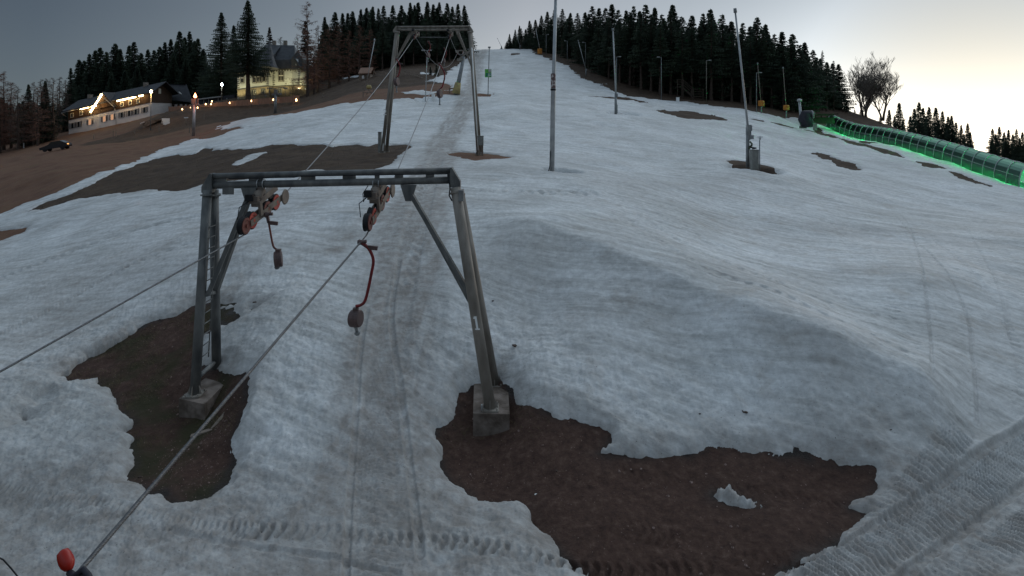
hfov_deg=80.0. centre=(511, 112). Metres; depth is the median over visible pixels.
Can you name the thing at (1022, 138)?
spruce tree
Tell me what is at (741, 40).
spruce tree
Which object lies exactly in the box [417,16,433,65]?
spruce tree
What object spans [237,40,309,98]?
villa
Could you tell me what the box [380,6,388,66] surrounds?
spruce tree
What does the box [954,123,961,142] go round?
spruce tree
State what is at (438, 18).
spruce tree
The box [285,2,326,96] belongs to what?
larch tree
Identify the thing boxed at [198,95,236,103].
pavilion
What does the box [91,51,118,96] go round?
spruce tree
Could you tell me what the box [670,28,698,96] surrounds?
spruce tree
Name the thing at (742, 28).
spruce tree
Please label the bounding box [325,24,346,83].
larch tree
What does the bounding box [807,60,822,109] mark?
spruce tree
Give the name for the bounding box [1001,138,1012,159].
spruce tree
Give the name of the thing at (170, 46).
spruce tree
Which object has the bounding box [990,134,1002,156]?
spruce tree
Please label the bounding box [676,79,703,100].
wooden ramp
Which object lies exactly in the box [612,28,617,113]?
snow lance
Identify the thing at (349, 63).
larch tree
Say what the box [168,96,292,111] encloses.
board fence
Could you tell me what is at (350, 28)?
spruce tree
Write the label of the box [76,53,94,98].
spruce tree
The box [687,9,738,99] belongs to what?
spruce tree
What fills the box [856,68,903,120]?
bare tree
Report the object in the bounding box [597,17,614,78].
spruce tree
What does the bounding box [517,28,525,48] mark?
spruce tree
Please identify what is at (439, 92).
tow hanger
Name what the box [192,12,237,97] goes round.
spruce tree
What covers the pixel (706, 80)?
lamp post
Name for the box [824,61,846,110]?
spruce tree
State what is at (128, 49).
spruce tree
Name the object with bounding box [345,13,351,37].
spruce tree
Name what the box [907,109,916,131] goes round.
spruce tree
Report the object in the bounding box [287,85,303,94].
bare bush
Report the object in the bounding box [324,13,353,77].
spruce tree
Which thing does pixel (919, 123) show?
spruce tree
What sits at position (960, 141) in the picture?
spruce tree
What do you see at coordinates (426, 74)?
mast
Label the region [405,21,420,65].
spruce tree
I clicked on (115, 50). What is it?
spruce tree
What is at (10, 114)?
larch tree
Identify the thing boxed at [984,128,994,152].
spruce tree
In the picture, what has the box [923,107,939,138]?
spruce tree
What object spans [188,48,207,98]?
spruce tree
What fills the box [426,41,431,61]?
tow hanger
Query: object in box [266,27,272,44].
spruce tree
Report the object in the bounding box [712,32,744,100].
spruce tree
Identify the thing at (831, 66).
spruce tree
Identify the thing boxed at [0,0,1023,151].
sky
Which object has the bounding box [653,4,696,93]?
spruce tree
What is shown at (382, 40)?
spruce tree
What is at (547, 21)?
spruce tree
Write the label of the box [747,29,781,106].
spruce tree
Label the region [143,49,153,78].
spruce tree
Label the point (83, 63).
spruce tree
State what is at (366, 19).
spruce tree
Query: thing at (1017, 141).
spruce tree
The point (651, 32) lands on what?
spruce tree
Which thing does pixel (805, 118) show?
fan snow gun
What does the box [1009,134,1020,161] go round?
spruce tree
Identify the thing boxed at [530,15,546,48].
spruce tree
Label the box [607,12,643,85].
spruce tree
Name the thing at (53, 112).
larch tree
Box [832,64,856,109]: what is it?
spruce tree
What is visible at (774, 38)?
spruce tree
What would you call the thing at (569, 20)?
spruce tree
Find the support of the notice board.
on the ground at (784, 531)
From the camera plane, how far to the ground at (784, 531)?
10.76 m
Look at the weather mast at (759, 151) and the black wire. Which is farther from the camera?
the weather mast at (759, 151)
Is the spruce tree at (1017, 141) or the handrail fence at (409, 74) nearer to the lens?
the handrail fence at (409, 74)
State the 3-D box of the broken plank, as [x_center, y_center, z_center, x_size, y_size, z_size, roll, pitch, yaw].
[-5.586,5.816,11.459,0.291,0.336,0.835,0,0,39]
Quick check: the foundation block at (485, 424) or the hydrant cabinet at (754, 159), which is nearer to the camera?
the foundation block at (485, 424)
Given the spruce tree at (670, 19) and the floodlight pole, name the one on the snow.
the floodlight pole
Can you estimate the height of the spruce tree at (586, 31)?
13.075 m
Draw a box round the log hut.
[358,67,375,80]
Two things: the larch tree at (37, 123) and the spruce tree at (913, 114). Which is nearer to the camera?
the larch tree at (37, 123)
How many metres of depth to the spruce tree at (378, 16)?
162.70 m
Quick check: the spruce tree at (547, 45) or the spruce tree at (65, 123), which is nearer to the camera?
the spruce tree at (65, 123)
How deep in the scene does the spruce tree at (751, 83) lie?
109.68 m
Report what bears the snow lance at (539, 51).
on the snow
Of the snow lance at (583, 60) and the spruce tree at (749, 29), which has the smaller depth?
the spruce tree at (749, 29)
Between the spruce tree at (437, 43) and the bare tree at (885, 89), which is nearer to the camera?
the bare tree at (885, 89)
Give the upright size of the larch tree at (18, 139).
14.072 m
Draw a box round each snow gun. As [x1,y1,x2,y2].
[361,39,374,96]
[797,99,815,127]
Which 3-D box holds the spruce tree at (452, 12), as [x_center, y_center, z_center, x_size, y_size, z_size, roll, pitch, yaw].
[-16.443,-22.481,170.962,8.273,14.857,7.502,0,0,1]
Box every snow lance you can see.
[535,28,541,54]
[578,40,586,76]
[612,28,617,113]
[733,8,753,166]
[757,63,764,112]
[782,67,788,117]
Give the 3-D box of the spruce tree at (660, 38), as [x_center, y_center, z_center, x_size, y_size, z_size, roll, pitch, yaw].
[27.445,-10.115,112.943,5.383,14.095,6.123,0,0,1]
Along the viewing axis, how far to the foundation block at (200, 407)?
11.80 m
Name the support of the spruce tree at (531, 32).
on the ground at (784, 531)
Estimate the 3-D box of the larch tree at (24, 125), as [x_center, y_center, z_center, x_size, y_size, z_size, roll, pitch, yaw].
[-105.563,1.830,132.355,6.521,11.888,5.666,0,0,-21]
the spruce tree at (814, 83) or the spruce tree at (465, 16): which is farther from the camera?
the spruce tree at (465, 16)
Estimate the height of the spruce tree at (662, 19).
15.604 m
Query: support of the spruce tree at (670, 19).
on the ground at (784, 531)
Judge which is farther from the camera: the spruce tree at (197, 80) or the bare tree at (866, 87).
the spruce tree at (197, 80)
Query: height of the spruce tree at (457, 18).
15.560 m
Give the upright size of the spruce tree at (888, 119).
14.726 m
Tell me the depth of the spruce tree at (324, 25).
168.32 m
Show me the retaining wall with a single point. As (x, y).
(146, 124)
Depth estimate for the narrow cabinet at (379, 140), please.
38.59 m
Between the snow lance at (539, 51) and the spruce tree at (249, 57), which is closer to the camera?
the spruce tree at (249, 57)
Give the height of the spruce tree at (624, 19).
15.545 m
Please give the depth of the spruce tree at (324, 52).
156.94 m
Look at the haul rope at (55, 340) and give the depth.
9.63 m
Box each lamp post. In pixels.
[616,56,620,88]
[661,57,661,99]
[706,60,710,103]
[756,72,761,111]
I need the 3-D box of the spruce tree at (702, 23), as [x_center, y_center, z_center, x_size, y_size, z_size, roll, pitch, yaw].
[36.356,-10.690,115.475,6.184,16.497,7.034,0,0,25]
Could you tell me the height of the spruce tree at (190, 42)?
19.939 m
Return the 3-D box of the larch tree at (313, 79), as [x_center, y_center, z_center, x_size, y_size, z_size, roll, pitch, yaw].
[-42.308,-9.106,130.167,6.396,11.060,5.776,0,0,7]
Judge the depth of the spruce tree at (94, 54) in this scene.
167.62 m
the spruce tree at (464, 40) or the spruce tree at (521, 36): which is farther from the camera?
the spruce tree at (521, 36)
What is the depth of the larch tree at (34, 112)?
131.81 m
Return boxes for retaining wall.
[140,119,161,127]
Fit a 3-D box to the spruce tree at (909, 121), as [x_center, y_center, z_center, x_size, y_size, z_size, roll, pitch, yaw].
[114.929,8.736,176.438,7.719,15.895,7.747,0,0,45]
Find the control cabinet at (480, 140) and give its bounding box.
[477,136,483,155]
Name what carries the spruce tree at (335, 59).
on the ground at (784, 531)
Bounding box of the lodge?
[61,81,178,133]
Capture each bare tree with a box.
[846,51,894,116]
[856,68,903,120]
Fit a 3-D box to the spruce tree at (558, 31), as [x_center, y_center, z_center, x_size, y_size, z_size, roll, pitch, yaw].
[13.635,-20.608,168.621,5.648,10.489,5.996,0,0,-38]
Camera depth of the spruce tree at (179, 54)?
166.18 m
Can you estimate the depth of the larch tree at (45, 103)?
133.97 m
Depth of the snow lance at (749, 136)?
38.78 m
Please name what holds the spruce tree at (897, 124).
on the ground at (784, 531)
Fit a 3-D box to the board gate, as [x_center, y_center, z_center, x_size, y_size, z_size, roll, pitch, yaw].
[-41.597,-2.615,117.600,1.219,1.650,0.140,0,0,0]
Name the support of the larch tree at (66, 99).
on the ground at (784, 531)
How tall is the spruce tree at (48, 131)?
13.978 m
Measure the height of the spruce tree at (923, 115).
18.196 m
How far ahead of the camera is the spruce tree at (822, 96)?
119.68 m
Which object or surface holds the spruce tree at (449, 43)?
on the ground at (784, 531)
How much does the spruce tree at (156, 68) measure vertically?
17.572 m
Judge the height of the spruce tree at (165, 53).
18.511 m
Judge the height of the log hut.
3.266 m
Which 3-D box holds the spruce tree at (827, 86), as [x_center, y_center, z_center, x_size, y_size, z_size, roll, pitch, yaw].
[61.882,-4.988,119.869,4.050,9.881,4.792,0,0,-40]
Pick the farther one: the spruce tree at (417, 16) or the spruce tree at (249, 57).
the spruce tree at (417, 16)
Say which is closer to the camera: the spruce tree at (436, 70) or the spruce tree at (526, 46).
the spruce tree at (436, 70)
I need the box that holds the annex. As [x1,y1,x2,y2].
[170,84,192,106]
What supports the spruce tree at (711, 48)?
on the ground at (784, 531)
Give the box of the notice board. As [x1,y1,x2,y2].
[162,118,169,125]
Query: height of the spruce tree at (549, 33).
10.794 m
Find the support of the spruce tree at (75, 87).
on the ground at (784, 531)
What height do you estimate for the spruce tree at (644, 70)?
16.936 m
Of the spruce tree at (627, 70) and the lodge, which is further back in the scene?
the lodge
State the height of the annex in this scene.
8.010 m
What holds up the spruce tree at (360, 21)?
on the ground at (784, 531)
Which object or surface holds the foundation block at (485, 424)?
on the ground at (784, 531)
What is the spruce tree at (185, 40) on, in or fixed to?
on the ground at (784, 531)
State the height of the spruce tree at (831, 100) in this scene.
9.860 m
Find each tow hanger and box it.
[264,212,282,268]
[347,239,377,335]
[393,58,402,92]
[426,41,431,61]
[436,63,446,104]
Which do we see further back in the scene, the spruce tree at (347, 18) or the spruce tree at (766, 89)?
the spruce tree at (347, 18)
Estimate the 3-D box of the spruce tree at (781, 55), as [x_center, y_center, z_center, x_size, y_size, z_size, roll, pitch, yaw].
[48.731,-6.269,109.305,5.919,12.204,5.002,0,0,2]
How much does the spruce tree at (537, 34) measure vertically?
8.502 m
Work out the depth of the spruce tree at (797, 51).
110.00 m
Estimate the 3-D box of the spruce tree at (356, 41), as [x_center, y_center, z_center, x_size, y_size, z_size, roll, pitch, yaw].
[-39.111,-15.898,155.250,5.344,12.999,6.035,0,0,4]
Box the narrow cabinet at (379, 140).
[378,132,381,151]
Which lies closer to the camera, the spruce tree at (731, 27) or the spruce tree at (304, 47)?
the spruce tree at (731, 27)
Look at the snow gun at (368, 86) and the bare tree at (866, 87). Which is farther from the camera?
the bare tree at (866, 87)
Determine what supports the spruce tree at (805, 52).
on the ground at (784, 531)
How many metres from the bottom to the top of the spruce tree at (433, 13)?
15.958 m
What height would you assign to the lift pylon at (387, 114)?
8.216 m
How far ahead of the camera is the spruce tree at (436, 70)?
117.88 m
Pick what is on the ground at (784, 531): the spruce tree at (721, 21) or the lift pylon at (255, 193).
the spruce tree at (721, 21)
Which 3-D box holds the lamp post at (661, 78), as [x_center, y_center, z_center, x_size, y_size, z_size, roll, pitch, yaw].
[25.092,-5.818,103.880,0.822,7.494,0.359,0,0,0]
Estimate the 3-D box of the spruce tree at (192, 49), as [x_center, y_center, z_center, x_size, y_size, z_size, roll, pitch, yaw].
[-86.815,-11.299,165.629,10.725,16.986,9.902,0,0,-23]
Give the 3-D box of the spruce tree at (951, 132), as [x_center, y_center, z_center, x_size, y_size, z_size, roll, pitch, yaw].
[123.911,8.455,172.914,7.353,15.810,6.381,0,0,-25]
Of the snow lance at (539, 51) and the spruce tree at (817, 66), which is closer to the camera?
the spruce tree at (817, 66)
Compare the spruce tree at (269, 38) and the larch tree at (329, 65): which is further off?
the spruce tree at (269, 38)
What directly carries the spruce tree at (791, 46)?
on the ground at (784, 531)
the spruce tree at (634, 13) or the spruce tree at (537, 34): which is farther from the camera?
the spruce tree at (537, 34)
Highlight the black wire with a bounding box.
[0,557,17,575]
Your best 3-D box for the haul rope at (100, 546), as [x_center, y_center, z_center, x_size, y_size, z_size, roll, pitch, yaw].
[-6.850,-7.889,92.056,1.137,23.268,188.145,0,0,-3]
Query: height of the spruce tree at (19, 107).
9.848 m
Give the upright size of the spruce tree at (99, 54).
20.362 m
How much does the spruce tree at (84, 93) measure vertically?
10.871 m
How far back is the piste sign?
85.83 m
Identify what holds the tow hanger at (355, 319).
hanging from the haul rope at (100, 546)
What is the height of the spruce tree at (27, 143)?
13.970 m
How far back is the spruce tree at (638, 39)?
117.08 m
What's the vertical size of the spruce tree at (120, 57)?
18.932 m
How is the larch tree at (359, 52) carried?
on the ground at (784, 531)
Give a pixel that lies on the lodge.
(101, 110)
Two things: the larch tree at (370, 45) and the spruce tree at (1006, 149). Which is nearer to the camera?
the larch tree at (370, 45)
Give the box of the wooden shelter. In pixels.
[813,114,837,123]
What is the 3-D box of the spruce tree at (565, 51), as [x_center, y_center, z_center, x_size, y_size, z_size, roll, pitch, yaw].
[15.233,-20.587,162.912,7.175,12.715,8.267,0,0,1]
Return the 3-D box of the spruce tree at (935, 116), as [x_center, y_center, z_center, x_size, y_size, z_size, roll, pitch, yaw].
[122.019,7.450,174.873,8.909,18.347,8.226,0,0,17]
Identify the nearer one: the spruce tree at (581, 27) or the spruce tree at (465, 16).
the spruce tree at (581, 27)
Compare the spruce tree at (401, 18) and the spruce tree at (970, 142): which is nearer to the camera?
the spruce tree at (401, 18)
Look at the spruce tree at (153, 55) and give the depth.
170.57 m
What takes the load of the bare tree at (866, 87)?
on the ground at (784, 531)
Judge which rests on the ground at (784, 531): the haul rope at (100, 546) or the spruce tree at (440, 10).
the spruce tree at (440, 10)
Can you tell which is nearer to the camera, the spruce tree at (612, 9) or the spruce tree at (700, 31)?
the spruce tree at (700, 31)
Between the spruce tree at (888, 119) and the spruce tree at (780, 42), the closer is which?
the spruce tree at (780, 42)
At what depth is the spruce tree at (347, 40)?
158.68 m
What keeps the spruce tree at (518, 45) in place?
on the ground at (784, 531)
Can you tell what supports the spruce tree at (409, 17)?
on the ground at (784, 531)
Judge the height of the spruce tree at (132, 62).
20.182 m
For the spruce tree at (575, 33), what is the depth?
153.92 m
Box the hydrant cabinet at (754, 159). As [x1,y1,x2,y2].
[749,149,758,169]
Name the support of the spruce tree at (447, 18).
on the ground at (784, 531)
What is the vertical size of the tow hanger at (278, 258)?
1.153 m
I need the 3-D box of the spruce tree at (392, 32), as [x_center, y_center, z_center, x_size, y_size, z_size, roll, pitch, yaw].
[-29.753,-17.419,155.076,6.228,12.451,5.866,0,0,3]
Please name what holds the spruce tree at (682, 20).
on the ground at (784, 531)
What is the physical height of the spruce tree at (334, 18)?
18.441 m
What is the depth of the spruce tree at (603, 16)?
136.50 m
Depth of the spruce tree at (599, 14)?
142.28 m
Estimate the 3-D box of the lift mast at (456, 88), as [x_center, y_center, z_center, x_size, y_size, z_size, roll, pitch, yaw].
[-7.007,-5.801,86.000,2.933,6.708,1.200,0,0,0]
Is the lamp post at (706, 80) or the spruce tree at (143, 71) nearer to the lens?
the lamp post at (706, 80)
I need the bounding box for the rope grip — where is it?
[56,548,92,575]
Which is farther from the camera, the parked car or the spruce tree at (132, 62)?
the spruce tree at (132, 62)
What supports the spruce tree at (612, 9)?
on the ground at (784, 531)
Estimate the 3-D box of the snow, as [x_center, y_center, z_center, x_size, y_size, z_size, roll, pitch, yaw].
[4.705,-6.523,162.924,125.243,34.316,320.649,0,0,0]
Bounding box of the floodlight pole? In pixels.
[548,0,556,170]
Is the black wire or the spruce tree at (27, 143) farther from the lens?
the spruce tree at (27, 143)
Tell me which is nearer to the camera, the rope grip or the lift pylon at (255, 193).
the rope grip
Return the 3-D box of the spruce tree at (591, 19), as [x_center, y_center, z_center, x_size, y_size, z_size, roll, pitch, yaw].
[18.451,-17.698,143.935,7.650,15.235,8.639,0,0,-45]
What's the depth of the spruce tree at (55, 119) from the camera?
150.06 m
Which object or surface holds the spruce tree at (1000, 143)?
on the ground at (784, 531)
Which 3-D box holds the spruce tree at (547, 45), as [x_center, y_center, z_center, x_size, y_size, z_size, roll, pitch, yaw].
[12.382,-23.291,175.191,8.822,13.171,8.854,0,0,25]
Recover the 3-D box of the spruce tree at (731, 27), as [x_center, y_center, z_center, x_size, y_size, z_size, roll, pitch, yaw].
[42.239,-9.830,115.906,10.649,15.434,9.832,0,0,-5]
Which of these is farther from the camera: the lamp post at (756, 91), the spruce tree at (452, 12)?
the spruce tree at (452, 12)
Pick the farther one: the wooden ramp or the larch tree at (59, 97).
the larch tree at (59, 97)
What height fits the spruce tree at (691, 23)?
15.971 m
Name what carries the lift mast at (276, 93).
on the ground at (784, 531)
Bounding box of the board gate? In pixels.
[293,95,298,103]
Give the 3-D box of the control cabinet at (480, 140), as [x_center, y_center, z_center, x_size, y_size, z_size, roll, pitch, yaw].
[-1.978,2.175,38.350,0.433,1.474,0.360,0,0,0]
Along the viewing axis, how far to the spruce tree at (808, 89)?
109.99 m
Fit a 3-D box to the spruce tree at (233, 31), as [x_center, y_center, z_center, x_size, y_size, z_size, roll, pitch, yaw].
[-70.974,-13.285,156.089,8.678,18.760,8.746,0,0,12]
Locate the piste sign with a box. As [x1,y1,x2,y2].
[485,47,490,90]
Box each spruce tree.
[6,103,24,141]
[9,84,36,146]
[28,81,58,142]
[42,103,63,133]
[56,112,68,131]
[60,60,83,106]
[60,61,88,103]
[61,68,79,120]
[64,82,81,103]
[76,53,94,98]
[78,50,99,94]
[80,47,105,99]
[80,85,90,99]
[88,43,130,94]
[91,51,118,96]
[111,48,127,90]
[116,42,145,86]
[123,45,132,75]
[131,53,151,86]
[142,47,169,83]
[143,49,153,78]
[144,50,156,77]
[158,42,169,69]
[164,31,188,103]
[166,39,174,69]
[176,37,189,67]
[181,41,201,99]
[183,38,203,90]
[186,31,192,67]
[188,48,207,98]
[191,65,200,100]
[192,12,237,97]
[195,69,214,98]
[217,0,274,99]
[227,25,241,94]
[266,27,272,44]
[298,22,315,83]
[312,17,330,78]
[315,32,328,81]
[316,12,344,77]
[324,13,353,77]
[328,38,343,79]
[334,11,362,73]
[342,34,355,76]
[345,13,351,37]
[345,25,365,74]
[346,9,367,72]
[356,7,376,68]
[357,7,385,69]
[360,23,377,63]
[368,8,389,67]
[371,21,392,70]
[380,5,407,66]
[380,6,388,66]
[384,21,404,48]
[385,5,418,65]
[398,23,417,66]
[402,2,434,63]
[404,3,413,55]
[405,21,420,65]
[414,2,443,62]
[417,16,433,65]
[421,4,451,61]
[431,8,448,60]
[431,31,442,62]
[432,63,438,75]
[437,2,453,57]
[439,3,461,58]
[441,21,460,61]
[450,6,463,55]
[452,4,468,56]
[454,20,467,57]
[461,5,477,55]
[513,26,522,48]
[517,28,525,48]
[521,20,533,48]
[526,24,532,48]
[527,20,537,49]
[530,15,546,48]
[533,24,541,42]
[536,12,549,51]
[541,10,568,53]
[543,17,552,47]
[549,21,565,52]
[552,8,566,54]
[557,13,578,57]
[561,16,576,57]
[564,13,579,60]
[568,12,587,64]
[569,20,582,60]
[574,6,599,65]
[575,15,594,68]
[580,8,604,69]
[586,21,602,69]
[589,8,607,73]
[590,4,617,77]
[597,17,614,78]
[602,10,622,67]
[604,21,629,82]
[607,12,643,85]
[609,10,643,82]
[619,6,641,85]
[621,11,649,84]
[627,4,652,82]
[627,14,654,89]
[630,14,666,90]
[633,7,673,89]
[646,15,677,92]
[647,22,675,94]
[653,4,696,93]
[653,11,681,94]
[664,16,715,95]
[669,17,688,51]
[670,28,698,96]
[672,27,717,97]
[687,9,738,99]
[687,14,710,98]
[687,25,721,97]
[694,14,732,99]
[708,24,738,100]
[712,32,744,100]
[714,14,732,98]
[714,21,753,99]
[729,31,755,102]
[734,26,759,100]
[735,23,753,100]
[736,17,781,104]
[738,36,763,104]
[743,24,789,106]
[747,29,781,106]
[757,39,789,107]
[758,32,814,110]
[765,34,792,107]
[770,34,814,111]
[770,45,800,109]
[779,38,806,111]
[788,42,827,111]
[792,44,817,108]
[801,49,828,105]
[806,50,830,108]
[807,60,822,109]
[813,58,828,110]
[820,50,831,109]
[821,63,837,111]
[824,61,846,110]
[824,62,844,107]
[830,63,844,97]
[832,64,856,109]
[885,110,892,125]
[893,103,908,130]
[906,116,911,129]
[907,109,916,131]
[909,102,928,136]
[918,108,926,133]
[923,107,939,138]
[931,108,940,139]
[936,111,949,140]
[947,116,956,143]
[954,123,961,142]
[956,125,966,145]
[963,123,975,146]
[967,132,975,147]
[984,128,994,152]
[988,140,994,154]
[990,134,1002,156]
[997,127,1004,152]
[1001,129,1020,160]
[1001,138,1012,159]
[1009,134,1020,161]
[1014,129,1023,160]
[1019,146,1023,161]
[1020,132,1023,162]
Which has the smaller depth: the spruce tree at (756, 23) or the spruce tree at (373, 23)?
the spruce tree at (756, 23)
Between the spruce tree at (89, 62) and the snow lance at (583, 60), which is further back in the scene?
the spruce tree at (89, 62)
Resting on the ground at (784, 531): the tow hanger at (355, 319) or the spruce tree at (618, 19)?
the spruce tree at (618, 19)
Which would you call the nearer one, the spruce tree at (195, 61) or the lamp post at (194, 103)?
the lamp post at (194, 103)
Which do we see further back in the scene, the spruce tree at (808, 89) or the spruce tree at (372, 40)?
the spruce tree at (372, 40)
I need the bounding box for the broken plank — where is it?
[190,412,223,437]
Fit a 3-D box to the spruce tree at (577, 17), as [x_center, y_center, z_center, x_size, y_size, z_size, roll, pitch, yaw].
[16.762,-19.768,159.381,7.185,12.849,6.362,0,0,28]
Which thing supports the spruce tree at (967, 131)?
on the ground at (784, 531)
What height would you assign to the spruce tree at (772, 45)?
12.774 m
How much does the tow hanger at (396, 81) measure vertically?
1.740 m
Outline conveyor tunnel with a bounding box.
[823,115,1023,186]
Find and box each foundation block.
[179,378,222,419]
[473,383,509,435]
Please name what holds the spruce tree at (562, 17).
on the ground at (784, 531)
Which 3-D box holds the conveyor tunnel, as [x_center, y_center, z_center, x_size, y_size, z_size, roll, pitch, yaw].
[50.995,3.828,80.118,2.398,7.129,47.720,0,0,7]
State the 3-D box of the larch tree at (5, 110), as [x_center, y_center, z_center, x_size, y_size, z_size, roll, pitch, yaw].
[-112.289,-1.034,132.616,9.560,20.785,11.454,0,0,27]
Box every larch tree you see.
[0,72,21,150]
[0,75,19,146]
[0,88,11,152]
[1,82,21,148]
[5,86,35,149]
[6,94,33,147]
[18,86,56,145]
[20,82,50,145]
[26,79,54,143]
[35,79,60,141]
[42,78,69,139]
[50,77,69,124]
[55,80,71,124]
[55,86,60,119]
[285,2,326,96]
[299,45,327,93]
[304,25,334,91]
[315,27,342,87]
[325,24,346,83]
[337,31,357,80]
[347,25,367,76]
[360,30,378,69]
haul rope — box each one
[0,38,461,372]
[79,38,462,568]
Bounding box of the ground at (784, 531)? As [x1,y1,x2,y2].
[0,49,1022,575]
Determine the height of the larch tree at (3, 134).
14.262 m
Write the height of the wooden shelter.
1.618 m
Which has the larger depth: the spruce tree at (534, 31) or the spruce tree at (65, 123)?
the spruce tree at (534, 31)
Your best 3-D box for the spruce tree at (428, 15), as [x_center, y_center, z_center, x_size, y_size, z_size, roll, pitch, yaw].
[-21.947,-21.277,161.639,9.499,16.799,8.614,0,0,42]
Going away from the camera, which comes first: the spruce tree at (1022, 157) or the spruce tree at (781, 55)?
the spruce tree at (781, 55)
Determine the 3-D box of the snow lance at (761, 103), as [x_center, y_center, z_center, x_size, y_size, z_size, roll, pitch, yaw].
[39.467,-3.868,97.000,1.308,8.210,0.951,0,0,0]
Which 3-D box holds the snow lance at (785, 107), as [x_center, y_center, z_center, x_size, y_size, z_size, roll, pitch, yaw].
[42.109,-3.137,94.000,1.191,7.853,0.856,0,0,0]
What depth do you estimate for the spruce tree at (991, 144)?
169.38 m
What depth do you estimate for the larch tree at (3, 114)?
134.58 m
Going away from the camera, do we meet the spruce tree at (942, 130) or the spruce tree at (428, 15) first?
the spruce tree at (428, 15)
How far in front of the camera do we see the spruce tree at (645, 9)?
122.36 m
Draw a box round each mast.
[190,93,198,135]
[267,87,287,113]
[421,50,430,101]
[452,50,469,94]
[758,136,762,170]
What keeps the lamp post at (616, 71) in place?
on the snow
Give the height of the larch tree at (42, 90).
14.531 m
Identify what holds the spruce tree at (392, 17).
on the ground at (784, 531)
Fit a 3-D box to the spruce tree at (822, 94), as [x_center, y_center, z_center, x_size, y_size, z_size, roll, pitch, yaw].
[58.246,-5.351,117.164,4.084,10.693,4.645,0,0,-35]
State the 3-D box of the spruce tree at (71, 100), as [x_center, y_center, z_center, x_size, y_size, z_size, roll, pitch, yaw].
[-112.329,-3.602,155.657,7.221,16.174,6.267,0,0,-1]
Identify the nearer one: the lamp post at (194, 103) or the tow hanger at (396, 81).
the tow hanger at (396, 81)
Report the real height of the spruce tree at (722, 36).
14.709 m
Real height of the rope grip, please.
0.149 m
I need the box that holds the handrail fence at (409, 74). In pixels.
[373,71,423,78]
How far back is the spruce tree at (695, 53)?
112.50 m
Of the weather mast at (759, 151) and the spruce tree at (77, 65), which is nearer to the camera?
the weather mast at (759, 151)
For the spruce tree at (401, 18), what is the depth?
162.55 m
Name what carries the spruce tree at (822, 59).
on the ground at (784, 531)
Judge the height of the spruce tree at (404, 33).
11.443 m
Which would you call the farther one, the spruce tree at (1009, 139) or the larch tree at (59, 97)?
the spruce tree at (1009, 139)
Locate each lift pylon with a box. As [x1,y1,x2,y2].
[182,167,501,412]
[378,25,480,154]
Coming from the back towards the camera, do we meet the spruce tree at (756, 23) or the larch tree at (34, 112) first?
the larch tree at (34, 112)
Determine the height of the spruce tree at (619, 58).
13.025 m
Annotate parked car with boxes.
[39,140,71,151]
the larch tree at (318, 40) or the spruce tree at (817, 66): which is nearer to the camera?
the spruce tree at (817, 66)
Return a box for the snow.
[0,49,1023,575]
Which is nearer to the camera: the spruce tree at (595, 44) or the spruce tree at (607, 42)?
the spruce tree at (607, 42)
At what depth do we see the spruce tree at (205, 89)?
160.47 m
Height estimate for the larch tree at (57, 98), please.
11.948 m

